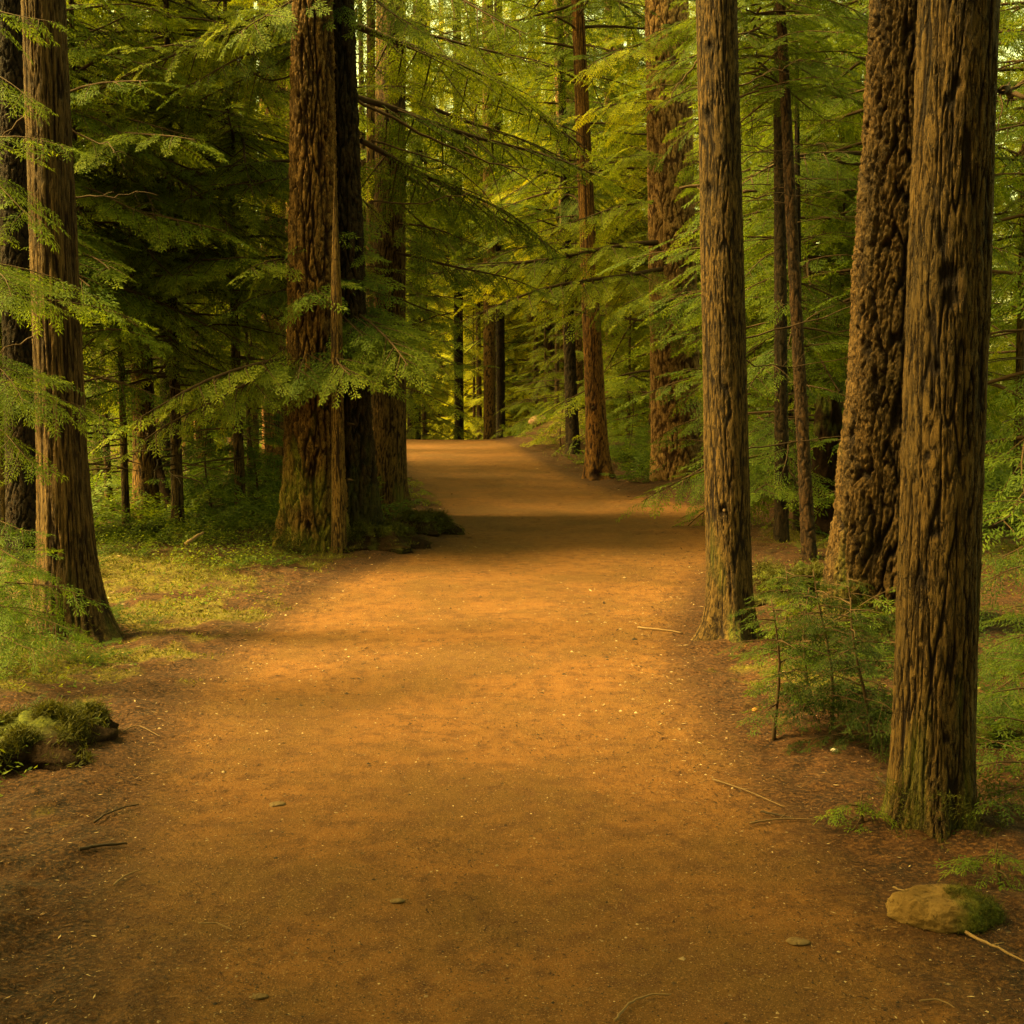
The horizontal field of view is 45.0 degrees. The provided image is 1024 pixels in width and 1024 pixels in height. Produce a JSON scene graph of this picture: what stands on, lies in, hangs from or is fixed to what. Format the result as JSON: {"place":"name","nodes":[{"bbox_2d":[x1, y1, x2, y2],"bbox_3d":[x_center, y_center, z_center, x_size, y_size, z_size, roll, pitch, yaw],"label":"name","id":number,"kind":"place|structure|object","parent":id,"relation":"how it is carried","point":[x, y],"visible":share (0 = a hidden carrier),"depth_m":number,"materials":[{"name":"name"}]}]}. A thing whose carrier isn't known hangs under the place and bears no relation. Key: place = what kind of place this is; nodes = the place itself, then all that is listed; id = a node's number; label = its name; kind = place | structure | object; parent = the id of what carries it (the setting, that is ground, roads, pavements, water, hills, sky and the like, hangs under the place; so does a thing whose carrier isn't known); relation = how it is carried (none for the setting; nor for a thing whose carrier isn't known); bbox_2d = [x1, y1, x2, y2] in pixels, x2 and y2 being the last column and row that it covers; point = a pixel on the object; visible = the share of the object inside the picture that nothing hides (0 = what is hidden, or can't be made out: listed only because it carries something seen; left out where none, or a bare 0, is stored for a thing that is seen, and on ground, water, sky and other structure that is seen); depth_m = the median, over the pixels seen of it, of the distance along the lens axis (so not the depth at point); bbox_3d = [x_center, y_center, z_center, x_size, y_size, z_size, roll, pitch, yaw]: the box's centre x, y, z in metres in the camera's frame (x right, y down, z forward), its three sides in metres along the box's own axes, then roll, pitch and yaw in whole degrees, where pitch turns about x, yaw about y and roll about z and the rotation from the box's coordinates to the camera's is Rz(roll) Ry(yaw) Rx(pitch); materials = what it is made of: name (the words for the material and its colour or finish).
{"place":"outdoors","nodes":[
{"label":"outdoors","id":0,"kind":"place"},
{"bbox_2d":[0,408,1023,1023],"bbox_3d":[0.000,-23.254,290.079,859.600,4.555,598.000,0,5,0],"label":"ground","id":1,"kind":"structure","parent":0,"point":[54,854],"depth_m":5.45,"materials":[{"name":"brown soil"}]},
{"bbox_2d":[0,0,35,561],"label":"conifer","id":2,"kind":"object","parent":1,"relation":"on","point":[20,501],"visible":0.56,"depth_m":11.29,"materials":[{"name":"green plant"}]},
{"bbox_2d":[0,518,116,680],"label":"hemlock sapling","id":3,"kind":"object","parent":1,"relation":"on","point":[27,613],"visible":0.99,"depth_m":6.83,"materials":[{"name":"green plant"}]},
{"bbox_2d":[0,692,117,775],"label":"mossy rock","id":4,"kind":"object","parent":1,"relation":"on","point":[53,735],"visible":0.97,"depth_m":5.56,"materials":[{"name":"green stone"}]},
{"bbox_2d":[32,695,121,729],"bbox_3d":[-2.144,1.061,6.054,0.448,0.366,0.460,-3,6,-30],"label":"mossy rock","id":5,"kind":"object","parent":1,"relation":"on","point":[99,709],"visible":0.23,"depth_m":6.03,"materials":[{"name":"green stone"}]},
{"bbox_2d":[0,0,155,646],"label":"cedar tree","id":6,"kind":"object","parent":1,"relation":"on","point":[64,513],"visible":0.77,"depth_m":8.27,"materials":[{"name":"brown plant"}]},
{"bbox_2d":[0,10,156,666],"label":"hemlock sapling","id":7,"kind":"object","parent":1,"relation":"on","point":[44,289],"visible":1,"depth_m":6.76,"materials":[{"name":"green plant"}]},
{"bbox_2d":[0,2,225,546],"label":"young hemlock","id":8,"kind":"object","parent":1,"relation":"on","point":[87,368],"visible":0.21,"depth_m":12.56,"materials":[{"name":"green plant"}]},
{"bbox_2d":[0,0,283,473],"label":"young hemlock","id":9,"kind":"object","parent":1,"relation":"on","point":[129,133],"visible":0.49,"depth_m":12.90,"materials":[{"name":"green plant"}]},
{"bbox_2d":[83,319,208,515],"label":"young hemlock","id":10,"kind":"object","parent":1,"relation":"on","point":[106,451],"visible":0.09,"depth_m":16.99,"materials":[{"name":"green plant"}]},
{"bbox_2d":[67,0,288,485],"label":"young hemlock","id":11,"kind":"object","parent":1,"relation":"on","point":[97,430],"visible":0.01,"depth_m":19.90,"materials":[{"name":"green plant"}]},
{"bbox_2d":[66,0,290,524],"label":"conifer","id":12,"kind":"object","parent":1,"relation":"on","point":[147,461],"visible":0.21,"depth_m":15.30,"materials":[{"name":"green plant"}]},
{"bbox_2d":[96,308,262,494],"bbox_3d":[-5.339,-2.663,19.971,3.158,5.713,3.448,0,5,0],"label":"young hemlock","id":13,"kind":"object","parent":1,"relation":"on","point":[200,434],"visible":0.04,"depth_m":19.76,"materials":[{"name":"green plant"}]},
{"bbox_2d":[83,4,285,500],"bbox_3d":[-5.106,-7.395,17.411,4.205,15.350,3.628,0,5,0],"label":"conifer","id":14,"kind":"object","parent":1,"relation":"on","point":[162,423],"visible":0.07,"depth_m":17.89,"materials":[{"name":"green plant"}]},
{"bbox_2d":[86,5,286,491],"bbox_3d":[-5.240,-7.607,19.557,4.049,15.350,3.883,0,5,0],"label":"conifer","id":15,"kind":"object","parent":1,"relation":"on","point":[203,403],"visible":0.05,"depth_m":19.73,"materials":[{"name":"green plant"}]},
{"bbox_2d":[115,423,277,519],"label":"hemlock sapling","id":16,"kind":"object","parent":1,"relation":"on","point":[205,464],"visible":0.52,"depth_m":15.70,"materials":[{"name":"green plant"}]},
{"bbox_2d":[66,0,361,523],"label":"young hemlock","id":17,"kind":"object","parent":1,"relation":"on","point":[125,499],"visible":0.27,"depth_m":13.80,"materials":[{"name":"green plant"}]},
{"bbox_2d":[159,224,283,514],"bbox_3d":[-3.533,-1.746,16.339,2.350,4.123,2.298,4,7,41],"label":"young hemlock","id":18,"kind":"object","parent":1,"relation":"on","point":[253,430],"visible":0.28,"depth_m":16.43,"materials":[{"name":"green plant"}]},
{"bbox_2d":[67,0,396,530],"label":"young hemlock","id":19,"kind":"object","parent":1,"relation":"on","point":[175,456],"visible":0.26,"depth_m":14.25,"materials":[{"name":"green plant"}]},
{"bbox_2d":[184,395,283,520],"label":"hemlock sapling","id":20,"kind":"object","parent":1,"relation":"on","point":[279,460],"visible":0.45,"depth_m":15.75,"materials":[{"name":"green plant"}]},
{"bbox_2d":[207,0,285,484],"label":"conifer","id":21,"kind":"object","parent":1,"relation":"on","point":[276,449],"visible":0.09,"depth_m":19.79,"materials":[{"name":"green plant"}]},
{"bbox_2d":[76,0,447,520],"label":"young hemlock","id":22,"kind":"object","parent":1,"relation":"on","point":[239,458],"visible":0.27,"depth_m":14.62,"materials":[{"name":"green plant"}]},
{"bbox_2d":[227,164,470,553],"bbox_3d":[-1.623,-1.371,12.777,2.490,4.250,2.695,0,5,0],"label":"tree","id":23,"kind":"object","parent":1,"relation":"on","point":[376,338],"visible":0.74,"depth_m":12.52,"materials":[{"name":"green plant"}]},
{"bbox_2d":[70,0,633,554],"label":"douglas fir","id":24,"kind":"object","parent":1,"relation":"on","point":[306,438],"visible":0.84,"depth_m":12.77,"materials":[{"name":"green plant"}]},
{"bbox_2d":[333,0,403,542],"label":"douglas fir","id":25,"kind":"object","parent":1,"relation":"on","point":[364,502],"visible":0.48,"depth_m":12.90,"materials":[{"name":"brown plant"}]},
{"bbox_2d":[259,0,484,439],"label":"conifer","id":26,"kind":"object","parent":1,"relation":"on","point":[363,162],"visible":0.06,"depth_m":36.42,"materials":[{"name":"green plant"}]},
{"bbox_2d":[343,517,434,553],"bbox_3d":[-1.422,0.277,13.081,1.200,0.496,1.177,0,5,0],"label":"mossy rock","id":27,"kind":"object","parent":1,"relation":"on","point":[398,538],"visible":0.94,"depth_m":12.79,"materials":[{"name":"green stone"}]},
{"bbox_2d":[356,5,497,403],"bbox_3d":[-3.283,-9.358,37.565,6.664,15.068,7.063,0,5,0],"label":"young hemlock","id":28,"kind":"object","parent":1,"relation":"on","point":[435,298],"visible":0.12,"depth_m":37.48,"materials":[{"name":"green plant"}]},
{"bbox_2d":[394,506,468,536],"bbox_3d":[-0.985,0.162,14.287,0.996,0.525,0.993,0,5,0],"label":"mossy rock","id":29,"kind":"object","parent":1,"relation":"on","point":[435,523],"visible":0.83,"depth_m":14.13,"materials":[{"name":"green stone"}]},
{"bbox_2d":[356,0,520,404],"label":"conifer","id":30,"kind":"object","parent":1,"relation":"on","point":[370,153],"visible":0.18,"depth_m":23.49,"materials":[{"name":"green plant"}]},
{"bbox_2d":[406,288,475,439],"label":"young hemlock","id":31,"kind":"object","parent":1,"relation":"on","point":[424,415],"visible":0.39,"depth_m":43.89,"materials":[{"name":"green plant"}]},
{"bbox_2d":[405,0,502,439],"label":"conifer","id":32,"kind":"object","parent":1,"relation":"on","point":[409,423],"visible":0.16,"depth_m":44.45,"materials":[{"name":"green plant"}]},
{"bbox_2d":[356,0,554,439],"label":"young hemlock","id":33,"kind":"object","parent":1,"relation":"on","point":[469,119],"visible":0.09,"depth_m":44.38,"materials":[{"name":"green plant"}]},
{"bbox_2d":[408,0,521,439],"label":"conifer","id":34,"kind":"object","parent":1,"relation":"on","point":[460,422],"visible":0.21,"depth_m":45.63,"materials":[{"name":"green plant"}]},
{"bbox_2d":[406,112,531,439],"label":"conifer","id":35,"kind":"object","parent":1,"relation":"on","point":[468,373],"visible":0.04,"depth_m":55.57,"materials":[{"name":"green plant"}]},
{"bbox_2d":[429,301,520,439],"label":"young hemlock","id":36,"kind":"object","parent":1,"relation":"on","point":[474,433],"visible":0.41,"depth_m":49.75,"materials":[{"name":"green plant"}]},
{"bbox_2d":[406,14,545,397],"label":"young hemlock","id":37,"kind":"object","parent":1,"relation":"on","point":[511,324],"visible":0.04,"depth_m":50.40,"materials":[{"name":"green plant"}]},
{"bbox_2d":[408,0,550,439],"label":"conifer","id":38,"kind":"object","parent":1,"relation":"on","point":[489,410],"visible":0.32,"depth_m":43.65,"materials":[{"name":"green plant"}]},
{"bbox_2d":[406,0,554,439],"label":"young hemlock","id":39,"kind":"object","parent":1,"relation":"on","point":[479,379],"visible":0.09,"depth_m":49.63,"materials":[{"name":"green plant"}]},
{"bbox_2d":[427,107,543,439],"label":"conifer","id":40,"kind":"object","parent":1,"relation":"on","point":[481,373],"visible":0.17,"depth_m":50.38,"materials":[{"name":"green plant"}]},
{"bbox_2d":[428,0,548,438],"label":"conifer","id":41,"kind":"object","parent":1,"relation":"on","point":[500,363],"visible":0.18,"depth_m":46.73,"materials":[{"name":"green plant"}]},
{"bbox_2d":[372,0,611,517],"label":"straight conifer","id":42,"kind":"object","parent":1,"relation":"on","point":[389,421],"visible":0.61,"depth_m":16.30,"materials":[{"name":"green plant"}]},
{"bbox_2d":[0,459,1023,1023],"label":"litter","id":43,"kind":"object","parent":1,"relation":"on","point":[2,879],"visible":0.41,"depth_m":4.65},
{"bbox_2d":[0,412,1023,813],"bbox_3d":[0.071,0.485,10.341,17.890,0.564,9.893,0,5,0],"label":"undergrowth","id":44,"kind":"object","parent":1,"relation":"on","point":[990,722],"visible":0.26,"depth_m":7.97,"materials":[{"name":"green plant"}]},
{"bbox_2d":[429,0,635,427],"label":"young hemlock","id":45,"kind":"object","parent":1,"relation":"on","point":[535,347],"visible":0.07,"depth_m":45.94,"materials":[{"name":"green plant"}]},
{"bbox_2d":[491,281,584,438],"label":"young hemlock","id":46,"kind":"object","parent":1,"relation":"on","point":[545,369],"visible":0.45,"depth_m":41.77,"materials":[{"name":"green plant"}]},
{"bbox_2d":[446,8,639,435],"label":"conifer","id":47,"kind":"object","parent":1,"relation":"on","point":[549,346],"visible":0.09,"depth_m":49.60,"materials":[{"name":"green plant"}]},
{"bbox_2d":[452,0,645,410],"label":"young hemlock","id":48,"kind":"object","parent":1,"relation":"on","point":[556,388],"visible":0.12,"depth_m":39.66,"materials":[{"name":"green plant"}]},
{"bbox_2d":[515,388,584,447],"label":"hemlock sapling","id":49,"kind":"object","parent":1,"relation":"on","point":[560,426],"visible":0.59,"depth_m":30.34,"materials":[{"name":"green plant"}]},
{"bbox_2d":[86,400,1023,537],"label":"undergrowth","id":50,"kind":"object","parent":1,"relation":"on","point":[997,477],"visible":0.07,"depth_m":15.44,"materials":[{"name":"green plant"}]},
{"bbox_2d":[474,0,638,408],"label":"conifer","id":51,"kind":"object","parent":1,"relation":"on","point":[579,364],"visible":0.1,"depth_m":35.52,"materials":[{"name":"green plant"}]},
{"bbox_2d":[369,0,747,480],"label":"conifer tree","id":52,"kind":"object","parent":1,"relation":"on","point":[668,217],"visible":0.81,"depth_m":20.79,"materials":[{"name":"green plant"}]},
{"bbox_2d":[482,203,639,430],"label":"conifer","id":53,"kind":"object","parent":1,"relation":"on","point":[526,369],"visible":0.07,"depth_m":49.89,"materials":[{"name":"green plant"}]},
{"bbox_2d":[432,0,696,453],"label":"slim conifer","id":54,"kind":"object","parent":1,"relation":"on","point":[572,422],"visible":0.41,"depth_m":28.20,"materials":[{"name":"green plant"}]},
{"bbox_2d":[407,0,747,480],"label":"conifer tree","id":55,"kind":"object","parent":1,"relation":"on","point":[597,461],"visible":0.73,"depth_m":22.18,"materials":[{"name":"green plant"}]},
{"bbox_2d":[518,246,646,419],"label":"young hemlock","id":56,"kind":"object","parent":1,"relation":"on","point":[558,373],"visible":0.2,"depth_m":35.64,"materials":[{"name":"green plant"}]},
{"bbox_2d":[470,0,699,373],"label":"young hemlock","id":57,"kind":"object","parent":1,"relation":"on","point":[591,135],"visible":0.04,"depth_m":43.05,"materials":[{"name":"green plant"}]},
{"bbox_2d":[564,266,649,450],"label":"young hemlock","id":58,"kind":"object","parent":1,"relation":"on","point":[630,345],"visible":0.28,"depth_m":29.88,"materials":[{"name":"green plant"}]},
{"bbox_2d":[575,391,650,462],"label":"hemlock sapling","id":59,"kind":"object","parent":1,"relation":"on","point":[641,441],"visible":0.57,"depth_m":25.40,"materials":[{"name":"green plant"}]},
{"bbox_2d":[529,0,773,305],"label":"young hemlock","id":60,"kind":"object","parent":1,"relation":"on","point":[609,44],"visible":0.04,"depth_m":31.40,"materials":[{"name":"green plant"}]},
{"bbox_2d":[508,0,810,454],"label":"conifer","id":61,"kind":"object","parent":1,"relation":"on","point":[646,355],"visible":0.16,"depth_m":27.33,"materials":[{"name":"green plant"}]},
{"bbox_2d":[561,5,770,411],"bbox_3d":[4.079,-7.856,28.812,6.111,13.632,6.173,0,5,0],"label":"young hemlock","id":62,"kind":"object","parent":1,"relation":"on","point":[638,184],"visible":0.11,"depth_m":28.37,"materials":[{"name":"green plant"}]},
{"bbox_2d":[578,2,833,435],"bbox_3d":[5.395,-10.798,31.947,7.513,18.800,7.170,0,5,0],"label":"conifer","id":63,"kind":"object","parent":1,"relation":"on","point":[701,362],"visible":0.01,"depth_m":31.99,"materials":[{"name":"green plant"}]},
{"bbox_2d":[612,0,859,506],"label":"young hemlock","id":64,"kind":"object","parent":1,"relation":"on","point":[697,292],"visible":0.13,"depth_m":18.52,"materials":[{"name":"green plant"}]},
{"bbox_2d":[608,0,868,542],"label":"conifer","id":65,"kind":"object","parent":1,"relation":"on","point":[781,526],"visible":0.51,"depth_m":13.32,"materials":[{"name":"green plant"}]},
{"bbox_2d":[616,0,862,530],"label":"conifer","id":66,"kind":"object","parent":1,"relation":"on","point":[755,373],"visible":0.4,"depth_m":14.25,"materials":[{"name":"green plant"}]},
{"bbox_2d":[616,0,868,409],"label":"young hemlock","id":67,"kind":"object","parent":1,"relation":"on","point":[695,140],"visible":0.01,"depth_m":23.71,"materials":[{"name":"green plant"}]},
{"bbox_2d":[623,0,867,562],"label":"conifer","id":68,"kind":"object","parent":1,"relation":"on","point":[806,505],"visible":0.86,"depth_m":12.06,"materials":[{"name":"green plant"}]},
{"bbox_2d":[659,0,861,642],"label":"hemlock tree","id":69,"kind":"object","parent":1,"relation":"on","point":[729,585],"visible":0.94,"depth_m":8.26,"materials":[{"name":"brown plant"}]},
{"bbox_2d":[747,380,811,507],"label":"hemlock sapling","id":70,"kind":"object","parent":1,"relation":"on","point":[768,464],"visible":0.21,"depth_m":17.43,"materials":[{"name":"green plant"}]},
{"bbox_2d":[718,566,851,662],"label":"hemlock sapling","id":71,"kind":"object","parent":1,"relation":"on","point":[766,593],"visible":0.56,"depth_m":7.84,"materials":[{"name":"green plant"}]},
{"bbox_2d":[752,556,823,610],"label":"undergrowth","id":72,"kind":"object","parent":1,"relation":"on","point":[769,569],"visible":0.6,"depth_m":9.86,"materials":[{"name":"green plant"}]},
{"bbox_2d":[729,599,848,740],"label":"hemlock sapling","id":73,"kind":"object","parent":1,"relation":"on","point":[779,661],"visible":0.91,"depth_m":5.98,"materials":[{"name":"green plant"}]},
{"bbox_2d":[595,0,1005,454],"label":"young hemlock","id":74,"kind":"object","parent":1,"relation":"on","point":[806,271],"visible":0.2,"depth_m":17.62,"materials":[{"name":"green plant"}]},
{"bbox_2d":[611,0,1018,430],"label":"conifer","id":75,"kind":"object","parent":1,"relation":"on","point":[698,276],"visible":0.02,"depth_m":27.47,"materials":[{"name":"green plant"}]},
{"bbox_2d":[737,574,895,705],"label":"hemlock sapling","id":76,"kind":"object","parent":1,"relation":"on","point":[806,608],"visible":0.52,"depth_m":6.71,"materials":[{"name":"green plant"}]},
{"bbox_2d":[616,0,1023,459],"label":"young hemlock","id":77,"kind":"object","parent":1,"relation":"on","point":[858,112],"visible":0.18,"depth_m":15.61,"materials":[{"name":"green plant"}]},
{"bbox_2d":[747,569,892,744],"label":"hemlock sapling","id":78,"kind":"object","parent":1,"relation":"on","point":[828,654],"visible":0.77,"depth_m":6.00,"materials":[{"name":"green plant"}]},
{"bbox_2d":[655,0,994,436],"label":"young hemlock","id":79,"kind":"object","parent":1,"relation":"on","point":[851,194],"visible":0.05,"depth_m":18.50,"materials":[{"name":"green plant"}]},
{"bbox_2d":[811,390,841,534],"bbox_3d":[3.664,-0.485,14.316,0.716,1.845,0.726,0,5,0],"label":"stump","id":80,"kind":"object","parent":1,"relation":"on","point":[828,418],"visible":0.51,"depth_m":14.19,"materials":[{"name":"brown wood"}]},
{"bbox_2d":[768,597,895,763],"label":"hemlock sapling","id":81,"kind":"object","parent":1,"relation":"on","point":[869,718],"visible":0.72,"depth_m":5.78,"materials":[{"name":"green plant"}]},
{"bbox_2d":[796,573,895,663],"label":"hemlock sapling","id":82,"kind":"object","parent":1,"relation":"on","point":[850,593],"visible":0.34,"depth_m":7.69,"materials":[{"name":"green plant"}]},
{"bbox_2d":[814,794,900,834],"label":"hemlock sapling","id":83,"kind":"object","parent":1,"relation":"on","point":[862,810],"visible":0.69,"depth_m":4.76,"materials":[{"name":"green plant"}]},
{"bbox_2d":[761,0,1023,551],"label":"young hemlock","id":84,"kind":"object","parent":1,"relation":"on","point":[1012,457],"visible":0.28,"depth_m":12.70,"materials":[{"name":"green plant"}]},
{"bbox_2d":[813,0,987,638],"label":"douglas fir","id":85,"kind":"object","parent":1,"relation":"on","point":[862,545],"visible":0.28,"depth_m":8.52,"materials":[{"name":"brown plant"}]},
{"bbox_2d":[800,0,1023,497],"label":"young hemlock","id":86,"kind":"object","parent":1,"relation":"on","point":[1019,358],"visible":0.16,"depth_m":17.90,"materials":[{"name":"green plant"}]},
{"bbox_2d":[843,0,1023,850],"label":"fir tree","id":87,"kind":"object","parent":1,"relation":"on","point":[930,791],"visible":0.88,"depth_m":4.60,"materials":[{"name":"brown plant"}]},
{"bbox_2d":[885,879,1010,935],"bbox_3d":[1.388,1.251,3.930,0.370,0.161,0.288,3,6,34],"label":"boulder","id":88,"kind":"object","parent":1,"relation":"on","point":[949,908],"visible":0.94,"depth_m":3.86,"materials":[{"name":"stone"}]},
{"bbox_2d":[933,842,1023,892],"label":"hemlock sapling","id":89,"kind":"object","parent":1,"relation":"on","point":[998,872],"visible":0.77,"depth_m":4.18,"materials":[{"name":"green plant"}]},
{"bbox_2d":[942,634,1023,840],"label":"hemlock sapling","id":90,"kind":"object","parent":1,"relation":"on","point":[1019,743],"visible":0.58,"depth_m":5.22,"materials":[{"name":"green plant"}]},
{"bbox_2d":[976,481,1023,726],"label":"hemlock sapling","id":91,"kind":"object","parent":1,"relation":"on","point":[1013,616],"visible":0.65,"depth_m":6.24,"materials":[{"name":"green plant"}]},
{"bbox_2d":[987,0,1023,432],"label":"conifer","id":92,"kind":"object","parent":1,"relation":"on","point":[996,353],"visible":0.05,"depth_m":30.36,"materials":[{"name":"green plant"}]},
{"bbox_2d":[987,5,1023,427],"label":"conifer","id":93,"kind":"object","parent":1,"relation":"on","point":[1004,336],"visible":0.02,"depth_m":33.59,"materials":[{"name":"green plant"}]},
{"bbox_2d":[68,0,1023,409],"label":"sky","id":94,"kind":"structure","parent":0,"point":[625,44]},
{"bbox_2d":[100,439,996,1023],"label":"path","id":95,"kind":"structure","parent":0,"point":[516,479],"depth_m":4.87,"materials":[{"name":"packed dirt"}]},
{"bbox_2d":[70,549,1009,1023],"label":"grit","id":96,"kind":"object","parent":95,"relation":"on","point":[488,831],"visible":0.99,"depth_m":4.57,"materials":[{"name":"brown gravel"}]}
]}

